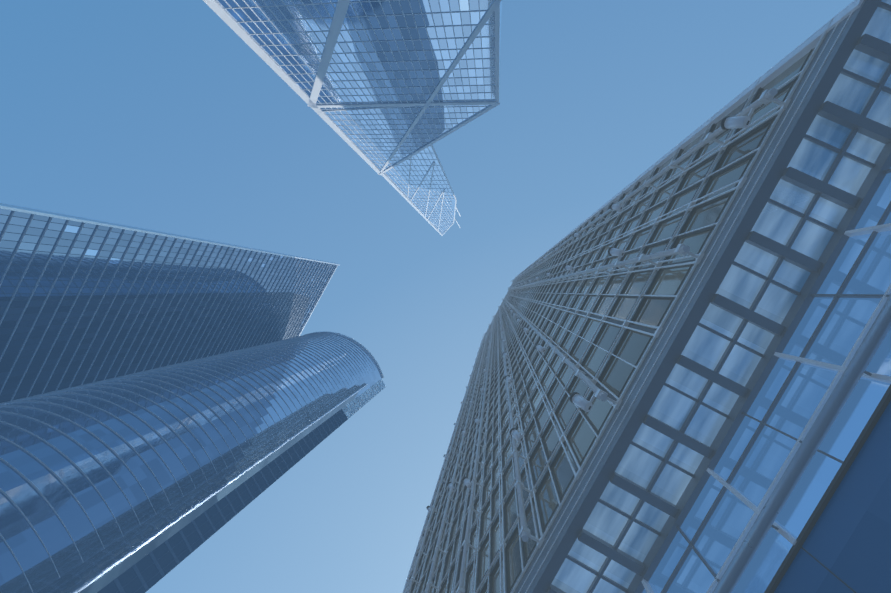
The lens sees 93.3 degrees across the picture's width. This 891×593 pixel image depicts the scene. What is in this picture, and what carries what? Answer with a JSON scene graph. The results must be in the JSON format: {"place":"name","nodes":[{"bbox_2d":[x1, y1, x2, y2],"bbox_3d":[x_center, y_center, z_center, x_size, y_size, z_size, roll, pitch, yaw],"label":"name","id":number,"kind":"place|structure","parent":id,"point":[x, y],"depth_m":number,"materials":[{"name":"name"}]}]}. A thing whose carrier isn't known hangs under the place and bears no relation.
{"place":"outdoors","nodes":[
{"label":"outdoors","id":0,"kind":"place"},
{"bbox_2d":[0,203,339,402],"bbox_3d":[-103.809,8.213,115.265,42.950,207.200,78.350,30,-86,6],"label":"skyscraper","id":1,"kind":"structure","parent":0,"point":[84,301],"depth_m":101.91,"materials":[{"name":"blue glass"}]},
{"bbox_2d":[0,331,385,592],"bbox_3d":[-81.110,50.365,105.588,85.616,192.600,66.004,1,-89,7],"label":"curved glass tower","id":2,"kind":"structure","parent":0,"point":[142,481],"depth_m":74.39,"materials":[{"name":"blue glass"}]},
{"bbox_2d":[203,0,501,235],"bbox_3d":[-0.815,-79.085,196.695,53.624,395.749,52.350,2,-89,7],"label":"skyscraper","id":3,"kind":"structure","parent":0,"point":[391,92],"depth_m":96.13,"materials":[{"name":"blue glass"}]},
{"bbox_2d":[0,0,853,592],"label":"sky","id":4,"kind":"structure","parent":0,"point":[156,115],"materials":[{"name":"blue"}]},
{"bbox_2d":[402,0,890,592],"bbox_3d":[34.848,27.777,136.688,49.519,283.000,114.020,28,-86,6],"label":"skyscraper","id":5,"kind":"structure","parent":0,"point":[680,378],"depth_m":14.76,"materials":[{"name":"grey glass"}]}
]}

